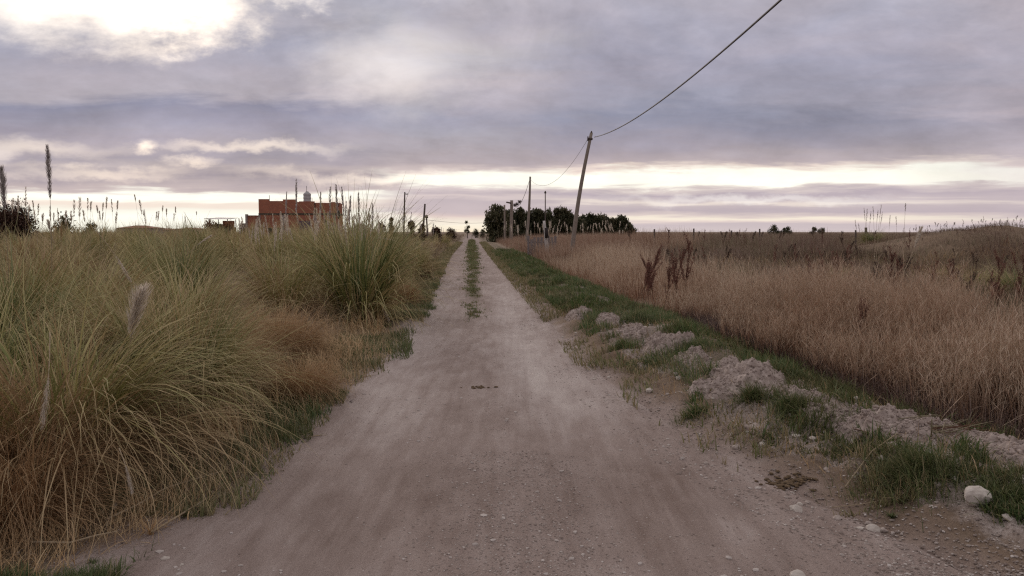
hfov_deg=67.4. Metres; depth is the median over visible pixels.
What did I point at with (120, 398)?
pampas tussock
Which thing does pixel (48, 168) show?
pampas plume
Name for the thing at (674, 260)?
dock weed
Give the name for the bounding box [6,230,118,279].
pampas tussock
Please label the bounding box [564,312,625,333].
green grass
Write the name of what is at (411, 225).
bush
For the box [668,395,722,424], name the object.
green grass
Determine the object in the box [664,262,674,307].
dock weed
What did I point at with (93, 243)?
pampas tussock
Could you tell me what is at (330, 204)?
pampas plume
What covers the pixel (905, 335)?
tall dry grass
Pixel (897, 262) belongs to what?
dock weed
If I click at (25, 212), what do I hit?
pampas plume
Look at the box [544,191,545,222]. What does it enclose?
lamp mast
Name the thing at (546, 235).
broken post
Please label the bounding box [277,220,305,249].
pampas tussock
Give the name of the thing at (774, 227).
bush
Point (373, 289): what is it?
pampas tussock
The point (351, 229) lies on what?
pampas tussock
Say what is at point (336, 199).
pampas plume
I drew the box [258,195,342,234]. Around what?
brick house
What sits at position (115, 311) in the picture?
pampas tussock
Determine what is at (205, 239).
pampas plume
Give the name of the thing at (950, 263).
dock weed
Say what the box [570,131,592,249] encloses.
utility pole
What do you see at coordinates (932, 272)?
dock weed
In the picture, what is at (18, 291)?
pampas tussock
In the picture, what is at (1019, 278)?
dock weed
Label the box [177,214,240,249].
pampas tussock
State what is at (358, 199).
pampas plume
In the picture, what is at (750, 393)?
green grass
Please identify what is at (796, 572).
stone
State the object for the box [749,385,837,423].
green grass
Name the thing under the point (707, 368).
green grass
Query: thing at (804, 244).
field grass
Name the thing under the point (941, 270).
rush tussock
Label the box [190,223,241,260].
pampas tussock
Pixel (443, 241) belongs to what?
pampas tussock
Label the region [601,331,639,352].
green grass
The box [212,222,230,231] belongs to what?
bush
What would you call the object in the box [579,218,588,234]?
tree
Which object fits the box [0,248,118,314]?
pampas tussock
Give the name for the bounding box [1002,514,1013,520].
stone
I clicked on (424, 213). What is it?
utility pole
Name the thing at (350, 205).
pampas plume
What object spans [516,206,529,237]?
tree
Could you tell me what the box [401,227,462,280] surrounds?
pampas tussock
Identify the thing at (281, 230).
pampas plume
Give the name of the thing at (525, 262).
green grass
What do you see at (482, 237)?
field grass
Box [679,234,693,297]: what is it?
dock weed
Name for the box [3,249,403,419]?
field grass
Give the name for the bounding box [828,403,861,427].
dirt heap
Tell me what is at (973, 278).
seeded weed
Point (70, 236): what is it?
pampas tussock
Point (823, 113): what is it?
sky
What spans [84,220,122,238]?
pampas tussock
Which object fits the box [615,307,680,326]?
green grass
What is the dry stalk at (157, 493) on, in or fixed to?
on the ground at (776, 461)
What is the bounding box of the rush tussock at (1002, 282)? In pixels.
[962,252,1023,305]
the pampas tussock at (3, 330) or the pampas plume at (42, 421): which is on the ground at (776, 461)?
the pampas tussock at (3, 330)
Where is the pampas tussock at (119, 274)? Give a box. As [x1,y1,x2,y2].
[66,239,178,307]
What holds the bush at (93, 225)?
on the ground at (776, 461)
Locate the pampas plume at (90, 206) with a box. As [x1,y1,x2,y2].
[89,202,91,251]
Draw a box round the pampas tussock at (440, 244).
[419,233,450,252]
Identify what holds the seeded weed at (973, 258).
on the ground at (776, 461)
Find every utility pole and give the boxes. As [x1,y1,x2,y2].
[423,204,425,223]
[504,205,505,242]
[506,200,512,239]
[525,177,530,240]
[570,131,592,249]
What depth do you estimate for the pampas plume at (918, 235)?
14.96 m
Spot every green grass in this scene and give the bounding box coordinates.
[0,257,449,575]
[453,239,491,321]
[491,246,1023,531]
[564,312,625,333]
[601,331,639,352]
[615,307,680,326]
[647,330,726,357]
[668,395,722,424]
[689,357,739,376]
[722,375,777,412]
[739,348,815,372]
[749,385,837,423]
[801,429,1017,527]
[944,467,1023,506]
[960,451,1023,482]
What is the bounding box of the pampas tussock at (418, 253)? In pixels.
[398,242,437,263]
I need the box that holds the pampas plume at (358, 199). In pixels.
[357,193,360,222]
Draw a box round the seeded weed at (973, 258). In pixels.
[971,252,978,268]
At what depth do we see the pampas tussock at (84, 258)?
18.83 m
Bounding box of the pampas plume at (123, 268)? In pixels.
[96,230,130,280]
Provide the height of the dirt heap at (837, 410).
0.270 m
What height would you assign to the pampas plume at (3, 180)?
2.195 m
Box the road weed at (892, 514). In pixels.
[886,510,898,517]
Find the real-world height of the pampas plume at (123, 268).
0.631 m
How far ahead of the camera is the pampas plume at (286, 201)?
15.40 m
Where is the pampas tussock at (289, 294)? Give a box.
[193,225,364,324]
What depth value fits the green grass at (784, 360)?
8.51 m
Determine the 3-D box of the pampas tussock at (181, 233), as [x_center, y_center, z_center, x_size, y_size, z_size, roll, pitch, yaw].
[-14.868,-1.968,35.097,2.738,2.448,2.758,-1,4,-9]
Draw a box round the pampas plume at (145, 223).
[142,210,151,268]
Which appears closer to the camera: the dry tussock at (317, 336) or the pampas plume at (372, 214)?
the dry tussock at (317, 336)
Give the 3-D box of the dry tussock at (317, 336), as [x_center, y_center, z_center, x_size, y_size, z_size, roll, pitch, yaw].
[-2.713,0.593,9.081,2.172,1.358,2.040,0,4,-2]
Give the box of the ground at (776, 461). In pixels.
[0,225,1023,575]
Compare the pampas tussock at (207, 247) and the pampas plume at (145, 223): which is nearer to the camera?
the pampas plume at (145, 223)
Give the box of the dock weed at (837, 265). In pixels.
[828,250,839,276]
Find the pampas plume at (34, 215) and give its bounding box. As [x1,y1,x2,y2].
[32,200,37,246]
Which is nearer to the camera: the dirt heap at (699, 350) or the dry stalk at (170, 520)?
the dry stalk at (170, 520)
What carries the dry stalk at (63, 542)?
on the ground at (776, 461)
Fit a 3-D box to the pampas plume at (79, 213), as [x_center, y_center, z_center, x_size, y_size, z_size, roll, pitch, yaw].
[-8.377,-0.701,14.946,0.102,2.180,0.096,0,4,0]
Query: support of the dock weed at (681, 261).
on the ground at (776, 461)
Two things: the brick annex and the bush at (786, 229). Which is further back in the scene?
the bush at (786, 229)
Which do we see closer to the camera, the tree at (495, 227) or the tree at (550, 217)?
the tree at (495, 227)
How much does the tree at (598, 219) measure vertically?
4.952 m
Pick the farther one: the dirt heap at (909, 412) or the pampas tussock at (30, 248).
the pampas tussock at (30, 248)
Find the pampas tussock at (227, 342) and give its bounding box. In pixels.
[22,241,348,453]
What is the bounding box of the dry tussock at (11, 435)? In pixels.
[0,334,164,549]
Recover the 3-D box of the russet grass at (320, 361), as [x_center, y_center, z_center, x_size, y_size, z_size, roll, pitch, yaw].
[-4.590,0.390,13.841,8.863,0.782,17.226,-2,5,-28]
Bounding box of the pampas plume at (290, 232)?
[284,214,303,288]
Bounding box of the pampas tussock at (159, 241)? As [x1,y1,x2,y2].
[131,229,203,258]
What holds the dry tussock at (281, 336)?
on the ground at (776, 461)
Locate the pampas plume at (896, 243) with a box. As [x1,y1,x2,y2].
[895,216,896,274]
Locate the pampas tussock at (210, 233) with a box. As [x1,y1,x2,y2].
[185,224,229,246]
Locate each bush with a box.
[0,196,43,240]
[48,211,78,235]
[82,223,96,239]
[199,219,215,229]
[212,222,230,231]
[221,221,238,233]
[388,217,394,233]
[408,220,416,239]
[417,223,427,240]
[430,225,441,240]
[445,227,456,240]
[472,229,478,237]
[767,224,781,234]
[781,226,793,234]
[809,227,816,233]
[817,227,825,235]
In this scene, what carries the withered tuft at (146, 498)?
on the ground at (776, 461)
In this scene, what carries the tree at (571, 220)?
on the ground at (776, 461)
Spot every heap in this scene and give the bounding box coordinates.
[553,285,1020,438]
[564,305,591,320]
[594,312,619,328]
[615,323,647,340]
[636,331,662,348]
[641,331,696,356]
[671,345,709,367]
[677,357,715,375]
[688,375,745,400]
[709,355,787,389]
[752,385,785,397]
[778,385,833,405]
[800,401,851,426]
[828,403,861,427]
[830,403,914,442]
[876,419,934,441]
[895,409,968,436]
[934,428,997,447]
[968,433,1023,466]
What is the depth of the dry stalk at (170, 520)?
4.21 m
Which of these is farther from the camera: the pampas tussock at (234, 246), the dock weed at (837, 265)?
the pampas tussock at (234, 246)
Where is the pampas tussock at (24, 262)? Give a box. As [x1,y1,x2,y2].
[0,231,84,293]
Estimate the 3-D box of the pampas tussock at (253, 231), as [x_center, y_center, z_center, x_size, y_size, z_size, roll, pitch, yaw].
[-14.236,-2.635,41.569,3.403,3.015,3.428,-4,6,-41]
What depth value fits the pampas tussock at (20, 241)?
36.27 m
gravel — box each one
[2,363,387,575]
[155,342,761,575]
[332,451,710,575]
[510,293,1023,575]
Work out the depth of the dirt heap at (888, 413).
5.33 m
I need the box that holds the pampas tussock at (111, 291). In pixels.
[0,217,197,334]
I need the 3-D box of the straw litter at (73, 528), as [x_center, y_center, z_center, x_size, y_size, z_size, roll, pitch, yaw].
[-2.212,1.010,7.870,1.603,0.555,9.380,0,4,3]
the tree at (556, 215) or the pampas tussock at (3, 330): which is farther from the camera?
the tree at (556, 215)
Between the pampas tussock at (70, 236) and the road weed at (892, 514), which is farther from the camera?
the pampas tussock at (70, 236)
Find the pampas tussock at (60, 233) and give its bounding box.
[23,215,76,256]
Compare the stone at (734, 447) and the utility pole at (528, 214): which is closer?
the stone at (734, 447)
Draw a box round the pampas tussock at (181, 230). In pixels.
[160,216,200,238]
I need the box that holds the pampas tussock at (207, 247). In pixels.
[144,215,232,271]
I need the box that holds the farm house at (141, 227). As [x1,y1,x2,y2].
[116,225,164,234]
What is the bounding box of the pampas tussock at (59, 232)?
[45,221,75,246]
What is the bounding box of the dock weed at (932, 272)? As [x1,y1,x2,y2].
[927,259,939,290]
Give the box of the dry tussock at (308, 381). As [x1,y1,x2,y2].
[244,341,366,410]
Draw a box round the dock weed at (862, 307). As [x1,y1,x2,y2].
[853,297,869,338]
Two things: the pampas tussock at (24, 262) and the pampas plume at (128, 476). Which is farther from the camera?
the pampas tussock at (24, 262)
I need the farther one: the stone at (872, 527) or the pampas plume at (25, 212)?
the pampas plume at (25, 212)
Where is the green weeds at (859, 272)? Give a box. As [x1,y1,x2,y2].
[665,248,1017,300]
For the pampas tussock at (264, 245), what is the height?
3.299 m
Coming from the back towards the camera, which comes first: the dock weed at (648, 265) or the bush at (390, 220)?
the bush at (390, 220)
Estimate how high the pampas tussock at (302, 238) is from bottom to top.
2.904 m
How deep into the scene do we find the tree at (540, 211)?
140.50 m
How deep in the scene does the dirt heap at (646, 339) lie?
9.69 m
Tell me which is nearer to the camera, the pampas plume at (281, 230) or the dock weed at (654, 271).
the dock weed at (654, 271)
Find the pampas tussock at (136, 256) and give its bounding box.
[102,229,213,289]
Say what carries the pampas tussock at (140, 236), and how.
on the ground at (776, 461)
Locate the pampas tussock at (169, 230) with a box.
[155,219,191,239]
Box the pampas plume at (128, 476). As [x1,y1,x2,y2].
[118,448,133,494]
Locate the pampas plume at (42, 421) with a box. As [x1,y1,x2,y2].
[39,333,50,428]
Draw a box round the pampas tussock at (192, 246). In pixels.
[129,226,243,284]
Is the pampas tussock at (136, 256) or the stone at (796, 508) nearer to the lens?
the stone at (796, 508)
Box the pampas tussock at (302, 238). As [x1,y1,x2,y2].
[268,214,332,256]
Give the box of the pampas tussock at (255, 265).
[213,228,333,302]
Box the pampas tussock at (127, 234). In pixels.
[115,225,150,241]
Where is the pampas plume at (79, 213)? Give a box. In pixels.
[78,196,81,267]
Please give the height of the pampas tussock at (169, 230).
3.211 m
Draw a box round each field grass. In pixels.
[0,233,460,257]
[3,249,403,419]
[401,231,916,239]
[627,228,948,265]
[649,226,1023,335]
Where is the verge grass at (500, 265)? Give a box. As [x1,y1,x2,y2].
[90,241,936,520]
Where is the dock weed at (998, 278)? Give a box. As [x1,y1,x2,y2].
[990,249,1006,311]
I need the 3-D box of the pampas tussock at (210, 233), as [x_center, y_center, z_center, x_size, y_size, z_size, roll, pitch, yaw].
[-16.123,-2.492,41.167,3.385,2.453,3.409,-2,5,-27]
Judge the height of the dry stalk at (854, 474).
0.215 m
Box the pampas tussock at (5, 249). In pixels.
[0,227,21,269]
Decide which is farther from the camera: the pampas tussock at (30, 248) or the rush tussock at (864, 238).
the rush tussock at (864, 238)
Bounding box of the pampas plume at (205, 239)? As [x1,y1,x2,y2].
[186,235,211,255]
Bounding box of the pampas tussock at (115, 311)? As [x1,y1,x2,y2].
[2,224,289,414]
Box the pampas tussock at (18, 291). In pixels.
[0,212,164,372]
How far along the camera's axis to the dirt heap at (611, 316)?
11.71 m
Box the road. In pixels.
[61,235,970,575]
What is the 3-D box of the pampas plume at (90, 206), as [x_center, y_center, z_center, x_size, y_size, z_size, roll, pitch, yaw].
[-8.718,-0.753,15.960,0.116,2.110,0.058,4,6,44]
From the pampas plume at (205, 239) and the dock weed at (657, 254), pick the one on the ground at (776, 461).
the dock weed at (657, 254)
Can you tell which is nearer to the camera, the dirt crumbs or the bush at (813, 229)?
the dirt crumbs
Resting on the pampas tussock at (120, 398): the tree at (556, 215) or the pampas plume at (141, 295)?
the pampas plume at (141, 295)
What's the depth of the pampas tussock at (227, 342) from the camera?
6.09 m
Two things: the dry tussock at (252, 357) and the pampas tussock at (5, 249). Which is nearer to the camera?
the dry tussock at (252, 357)
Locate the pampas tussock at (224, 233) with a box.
[208,224,242,240]
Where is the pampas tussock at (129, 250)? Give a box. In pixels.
[101,228,166,281]
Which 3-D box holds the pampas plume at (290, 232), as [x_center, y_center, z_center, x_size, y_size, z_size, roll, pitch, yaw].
[-3.899,-0.435,13.861,0.394,1.813,0.064,0,4,-3]
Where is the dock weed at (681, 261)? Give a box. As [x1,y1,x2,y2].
[672,243,688,296]
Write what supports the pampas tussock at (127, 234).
on the ground at (776, 461)
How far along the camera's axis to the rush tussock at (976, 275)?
19.25 m
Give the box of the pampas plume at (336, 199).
[335,184,338,218]
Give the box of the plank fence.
[527,236,556,254]
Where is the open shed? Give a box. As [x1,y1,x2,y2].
[204,217,235,226]
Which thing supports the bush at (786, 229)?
on the ground at (776, 461)
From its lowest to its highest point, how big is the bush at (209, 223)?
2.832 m
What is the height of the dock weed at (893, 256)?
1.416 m
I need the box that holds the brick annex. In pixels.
[244,214,258,235]
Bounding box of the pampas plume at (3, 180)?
[0,164,9,292]
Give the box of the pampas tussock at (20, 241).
[1,230,52,247]
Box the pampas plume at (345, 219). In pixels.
[345,201,346,245]
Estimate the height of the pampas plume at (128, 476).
0.224 m
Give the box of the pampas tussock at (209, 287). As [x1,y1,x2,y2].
[61,234,308,333]
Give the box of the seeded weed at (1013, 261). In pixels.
[1009,252,1015,271]
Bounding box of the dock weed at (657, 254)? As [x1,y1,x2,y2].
[635,243,662,302]
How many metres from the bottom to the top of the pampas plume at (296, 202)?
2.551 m
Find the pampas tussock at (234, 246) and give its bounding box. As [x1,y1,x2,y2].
[202,221,262,270]
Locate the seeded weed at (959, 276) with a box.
[955,268,964,291]
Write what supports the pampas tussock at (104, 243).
on the ground at (776, 461)
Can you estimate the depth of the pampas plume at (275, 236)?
13.88 m
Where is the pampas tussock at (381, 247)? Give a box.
[325,202,427,293]
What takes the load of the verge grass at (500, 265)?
on the ground at (776, 461)
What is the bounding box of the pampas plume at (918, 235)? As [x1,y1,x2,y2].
[904,226,923,270]
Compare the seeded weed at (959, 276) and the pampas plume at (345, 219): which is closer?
the seeded weed at (959, 276)
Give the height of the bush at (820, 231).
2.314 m
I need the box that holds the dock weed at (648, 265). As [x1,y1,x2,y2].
[642,258,654,306]
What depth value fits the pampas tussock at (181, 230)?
42.36 m
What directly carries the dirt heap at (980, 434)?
on the ground at (776, 461)
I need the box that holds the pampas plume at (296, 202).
[293,179,297,272]
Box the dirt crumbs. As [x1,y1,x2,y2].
[460,385,497,388]
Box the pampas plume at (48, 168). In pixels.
[45,144,52,299]
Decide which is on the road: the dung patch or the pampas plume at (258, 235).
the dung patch
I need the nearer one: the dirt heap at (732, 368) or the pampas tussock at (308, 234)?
the dirt heap at (732, 368)
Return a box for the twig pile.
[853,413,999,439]
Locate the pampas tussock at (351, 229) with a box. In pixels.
[286,182,415,285]
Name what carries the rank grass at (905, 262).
on the ground at (776, 461)
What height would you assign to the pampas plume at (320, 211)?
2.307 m
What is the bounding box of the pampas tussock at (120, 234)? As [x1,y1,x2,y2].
[109,221,141,247]
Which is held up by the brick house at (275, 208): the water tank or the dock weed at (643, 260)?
the water tank
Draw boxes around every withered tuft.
[116,488,167,516]
[118,509,174,542]
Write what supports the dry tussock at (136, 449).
on the ground at (776, 461)
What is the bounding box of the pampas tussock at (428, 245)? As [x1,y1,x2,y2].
[409,240,449,259]
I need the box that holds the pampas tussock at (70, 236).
[44,225,99,244]
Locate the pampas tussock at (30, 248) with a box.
[0,230,63,268]
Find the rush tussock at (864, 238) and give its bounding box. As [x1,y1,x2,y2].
[845,226,888,245]
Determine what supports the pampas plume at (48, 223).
attached to the pampas tussock at (111, 291)
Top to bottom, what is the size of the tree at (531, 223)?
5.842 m
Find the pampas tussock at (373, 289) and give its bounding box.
[242,172,483,330]
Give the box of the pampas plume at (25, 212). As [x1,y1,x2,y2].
[24,187,26,274]
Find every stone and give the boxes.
[160,556,169,559]
[732,444,739,449]
[789,504,802,511]
[789,569,805,575]
[833,515,841,519]
[866,524,880,531]
[964,486,992,506]
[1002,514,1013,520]
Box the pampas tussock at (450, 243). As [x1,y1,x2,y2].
[442,231,460,247]
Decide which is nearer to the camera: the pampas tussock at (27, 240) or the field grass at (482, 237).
the pampas tussock at (27, 240)
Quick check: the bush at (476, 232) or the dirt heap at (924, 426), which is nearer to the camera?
the dirt heap at (924, 426)
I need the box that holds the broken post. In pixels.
[543,221,548,250]
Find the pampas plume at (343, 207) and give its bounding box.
[341,186,344,233]
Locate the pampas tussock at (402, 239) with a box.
[356,201,441,280]
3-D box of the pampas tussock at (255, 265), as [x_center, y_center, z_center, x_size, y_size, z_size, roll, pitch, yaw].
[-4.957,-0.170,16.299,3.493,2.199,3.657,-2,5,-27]
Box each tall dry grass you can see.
[494,227,721,267]
[543,238,804,320]
[663,244,1023,439]
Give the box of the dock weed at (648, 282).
[646,260,653,309]
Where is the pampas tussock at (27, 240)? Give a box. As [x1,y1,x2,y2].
[0,229,54,261]
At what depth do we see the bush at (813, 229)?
199.19 m
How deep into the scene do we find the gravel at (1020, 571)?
4.13 m
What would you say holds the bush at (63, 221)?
on the ground at (776, 461)
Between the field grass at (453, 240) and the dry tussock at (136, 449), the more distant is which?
the field grass at (453, 240)
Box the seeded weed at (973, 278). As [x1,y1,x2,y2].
[966,271,975,293]
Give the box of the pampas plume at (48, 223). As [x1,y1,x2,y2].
[46,219,53,241]
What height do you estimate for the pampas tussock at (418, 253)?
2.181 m
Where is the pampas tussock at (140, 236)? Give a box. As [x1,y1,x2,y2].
[109,215,171,255]
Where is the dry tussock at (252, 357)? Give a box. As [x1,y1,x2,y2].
[197,318,303,394]
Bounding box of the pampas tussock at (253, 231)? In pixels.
[229,214,275,249]
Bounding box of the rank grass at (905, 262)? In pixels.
[707,237,1023,316]
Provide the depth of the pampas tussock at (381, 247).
18.27 m
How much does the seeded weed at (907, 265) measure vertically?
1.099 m
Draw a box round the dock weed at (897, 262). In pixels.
[892,253,902,289]
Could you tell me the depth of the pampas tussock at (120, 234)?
43.87 m
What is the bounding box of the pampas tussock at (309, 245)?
[248,197,365,288]
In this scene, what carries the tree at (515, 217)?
on the ground at (776, 461)
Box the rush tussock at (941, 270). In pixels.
[922,257,965,278]
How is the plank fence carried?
on the ground at (776, 461)
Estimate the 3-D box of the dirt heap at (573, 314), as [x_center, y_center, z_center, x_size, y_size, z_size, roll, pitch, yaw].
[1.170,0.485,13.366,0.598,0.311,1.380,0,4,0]
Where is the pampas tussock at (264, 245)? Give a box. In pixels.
[226,215,319,278]
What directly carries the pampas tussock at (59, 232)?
on the ground at (776, 461)
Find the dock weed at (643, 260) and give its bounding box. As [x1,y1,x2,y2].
[640,255,654,305]
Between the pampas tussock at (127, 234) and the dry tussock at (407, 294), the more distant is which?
the pampas tussock at (127, 234)
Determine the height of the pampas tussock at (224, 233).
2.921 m
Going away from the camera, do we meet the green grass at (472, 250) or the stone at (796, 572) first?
the stone at (796, 572)
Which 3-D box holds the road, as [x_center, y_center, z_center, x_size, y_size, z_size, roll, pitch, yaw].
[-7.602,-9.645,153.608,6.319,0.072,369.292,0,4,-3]
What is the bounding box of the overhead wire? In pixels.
[595,0,781,136]
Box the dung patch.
[753,466,818,490]
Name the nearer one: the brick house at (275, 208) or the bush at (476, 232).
the brick house at (275, 208)
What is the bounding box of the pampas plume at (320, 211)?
[319,191,321,266]
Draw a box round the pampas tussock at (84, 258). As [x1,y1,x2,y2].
[13,222,122,289]
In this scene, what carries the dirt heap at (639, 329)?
on the ground at (776, 461)
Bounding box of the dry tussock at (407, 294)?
[387,272,437,306]
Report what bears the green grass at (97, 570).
on the ground at (776, 461)
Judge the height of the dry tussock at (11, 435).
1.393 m
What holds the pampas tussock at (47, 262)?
on the ground at (776, 461)
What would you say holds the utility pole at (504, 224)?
on the ground at (776, 461)
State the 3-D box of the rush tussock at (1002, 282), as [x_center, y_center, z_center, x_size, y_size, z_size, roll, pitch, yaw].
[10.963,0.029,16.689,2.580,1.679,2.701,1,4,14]
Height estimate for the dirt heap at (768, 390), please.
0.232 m
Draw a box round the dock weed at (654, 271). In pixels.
[644,251,662,302]
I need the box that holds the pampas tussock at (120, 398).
[0,250,310,560]
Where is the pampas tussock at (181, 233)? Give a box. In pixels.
[169,225,212,242]
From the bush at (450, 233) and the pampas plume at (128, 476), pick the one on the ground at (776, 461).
the bush at (450, 233)
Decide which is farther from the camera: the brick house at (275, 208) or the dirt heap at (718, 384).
the brick house at (275, 208)
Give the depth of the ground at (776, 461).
5.03 m
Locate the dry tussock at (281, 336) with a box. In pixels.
[197,294,327,378]
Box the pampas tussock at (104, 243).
[67,209,131,265]
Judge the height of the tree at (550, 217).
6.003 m
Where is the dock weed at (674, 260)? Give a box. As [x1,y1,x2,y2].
[668,253,678,306]
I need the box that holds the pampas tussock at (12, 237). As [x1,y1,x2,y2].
[0,222,43,247]
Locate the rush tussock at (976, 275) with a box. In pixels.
[939,263,997,290]
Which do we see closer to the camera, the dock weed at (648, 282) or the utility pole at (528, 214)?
the dock weed at (648, 282)
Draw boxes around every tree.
[463,220,469,237]
[482,203,514,241]
[506,208,524,236]
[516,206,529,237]
[524,207,542,234]
[532,208,543,235]
[541,207,558,235]
[553,208,562,234]
[554,205,572,235]
[561,212,583,236]
[578,213,595,234]
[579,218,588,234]
[588,212,595,231]
[592,213,606,234]
[600,213,611,233]
[608,217,620,234]
[611,214,629,234]
[627,221,637,233]
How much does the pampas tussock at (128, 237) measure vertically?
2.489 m
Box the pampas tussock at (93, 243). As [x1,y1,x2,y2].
[27,218,124,269]
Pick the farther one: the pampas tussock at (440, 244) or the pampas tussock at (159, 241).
the pampas tussock at (440, 244)
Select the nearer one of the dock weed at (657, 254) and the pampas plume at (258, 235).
the dock weed at (657, 254)
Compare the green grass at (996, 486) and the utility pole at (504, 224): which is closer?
the green grass at (996, 486)
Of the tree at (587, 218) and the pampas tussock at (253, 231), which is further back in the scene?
the tree at (587, 218)
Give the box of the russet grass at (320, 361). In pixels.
[35,277,402,450]
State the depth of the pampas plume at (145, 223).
14.89 m
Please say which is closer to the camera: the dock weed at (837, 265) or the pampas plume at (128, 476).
the pampas plume at (128, 476)
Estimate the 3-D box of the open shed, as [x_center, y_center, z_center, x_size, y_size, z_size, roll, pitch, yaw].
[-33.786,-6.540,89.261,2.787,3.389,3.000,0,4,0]
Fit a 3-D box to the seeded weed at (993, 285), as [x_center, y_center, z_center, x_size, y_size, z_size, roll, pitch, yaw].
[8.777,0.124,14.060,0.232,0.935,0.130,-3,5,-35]
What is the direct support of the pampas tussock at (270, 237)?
on the ground at (776, 461)
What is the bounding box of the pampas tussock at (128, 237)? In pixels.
[109,222,142,251]
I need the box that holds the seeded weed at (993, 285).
[989,270,996,300]
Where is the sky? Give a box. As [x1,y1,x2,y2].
[0,0,1023,231]
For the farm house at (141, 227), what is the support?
on the ground at (776, 461)
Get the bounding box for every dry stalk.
[31,531,117,543]
[107,470,222,519]
[151,495,211,532]
[832,501,876,507]
[845,433,897,487]
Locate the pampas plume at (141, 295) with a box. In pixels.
[126,281,153,348]
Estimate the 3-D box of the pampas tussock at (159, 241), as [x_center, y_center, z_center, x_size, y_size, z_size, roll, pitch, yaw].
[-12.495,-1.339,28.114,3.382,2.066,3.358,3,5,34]
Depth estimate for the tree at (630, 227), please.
152.60 m
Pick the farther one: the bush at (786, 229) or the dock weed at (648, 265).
the bush at (786, 229)
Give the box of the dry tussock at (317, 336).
[211,287,365,367]
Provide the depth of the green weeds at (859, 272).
26.42 m
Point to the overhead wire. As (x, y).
(746, 30)
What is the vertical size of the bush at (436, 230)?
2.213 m
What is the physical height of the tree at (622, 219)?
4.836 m
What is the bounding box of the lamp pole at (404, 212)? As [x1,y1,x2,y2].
[403,192,407,237]
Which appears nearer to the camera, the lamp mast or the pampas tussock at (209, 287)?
the pampas tussock at (209, 287)
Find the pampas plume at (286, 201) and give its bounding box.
[285,192,287,258]
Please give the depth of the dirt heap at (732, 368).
7.04 m
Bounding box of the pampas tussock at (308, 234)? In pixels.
[300,220,316,247]
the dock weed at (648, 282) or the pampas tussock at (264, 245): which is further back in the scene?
the pampas tussock at (264, 245)
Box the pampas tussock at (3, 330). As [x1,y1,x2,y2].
[0,221,167,411]
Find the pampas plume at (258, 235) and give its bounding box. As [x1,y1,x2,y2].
[256,222,266,285]
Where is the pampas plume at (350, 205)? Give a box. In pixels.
[349,195,351,223]
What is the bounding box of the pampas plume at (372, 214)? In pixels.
[371,203,373,238]
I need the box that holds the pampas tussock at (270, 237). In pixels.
[251,224,287,254]
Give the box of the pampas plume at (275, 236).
[273,229,277,271]
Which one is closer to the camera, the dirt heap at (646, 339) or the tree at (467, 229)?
the dirt heap at (646, 339)
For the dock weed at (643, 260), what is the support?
on the ground at (776, 461)
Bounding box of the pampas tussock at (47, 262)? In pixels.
[0,217,110,295]
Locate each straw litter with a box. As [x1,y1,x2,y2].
[0,317,408,575]
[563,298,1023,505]
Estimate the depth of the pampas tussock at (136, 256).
16.78 m
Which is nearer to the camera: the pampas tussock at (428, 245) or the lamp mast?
the pampas tussock at (428, 245)
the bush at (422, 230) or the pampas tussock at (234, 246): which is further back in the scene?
the bush at (422, 230)
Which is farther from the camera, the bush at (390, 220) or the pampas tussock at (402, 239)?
the bush at (390, 220)
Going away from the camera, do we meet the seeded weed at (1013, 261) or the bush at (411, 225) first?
the seeded weed at (1013, 261)
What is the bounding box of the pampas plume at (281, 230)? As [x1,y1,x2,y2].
[280,217,282,273]
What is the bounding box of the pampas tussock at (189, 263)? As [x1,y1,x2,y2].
[120,213,247,302]
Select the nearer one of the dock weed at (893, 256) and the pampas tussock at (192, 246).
the dock weed at (893, 256)
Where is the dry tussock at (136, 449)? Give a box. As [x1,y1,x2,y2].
[44,399,183,486]
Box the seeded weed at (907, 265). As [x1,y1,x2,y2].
[904,256,912,280]
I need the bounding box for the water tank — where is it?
[303,186,310,200]
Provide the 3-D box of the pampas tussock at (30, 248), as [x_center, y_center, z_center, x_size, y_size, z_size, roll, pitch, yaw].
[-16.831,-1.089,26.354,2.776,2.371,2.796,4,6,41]
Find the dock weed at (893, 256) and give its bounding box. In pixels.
[883,244,895,290]
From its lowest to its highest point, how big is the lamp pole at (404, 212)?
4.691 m
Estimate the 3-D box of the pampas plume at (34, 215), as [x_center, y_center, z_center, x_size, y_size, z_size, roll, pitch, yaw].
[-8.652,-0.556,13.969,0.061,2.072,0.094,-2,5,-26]
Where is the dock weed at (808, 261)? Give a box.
[801,252,814,282]
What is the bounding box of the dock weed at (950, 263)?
[945,259,955,291]
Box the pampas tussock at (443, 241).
[429,233,455,248]
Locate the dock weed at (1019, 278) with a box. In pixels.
[1012,243,1023,311]
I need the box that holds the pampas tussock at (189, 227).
[172,220,208,235]
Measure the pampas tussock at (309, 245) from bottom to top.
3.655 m
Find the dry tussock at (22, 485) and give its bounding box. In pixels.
[0,386,187,567]
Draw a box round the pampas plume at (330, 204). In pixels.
[329,186,330,250]
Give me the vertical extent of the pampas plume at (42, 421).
0.449 m

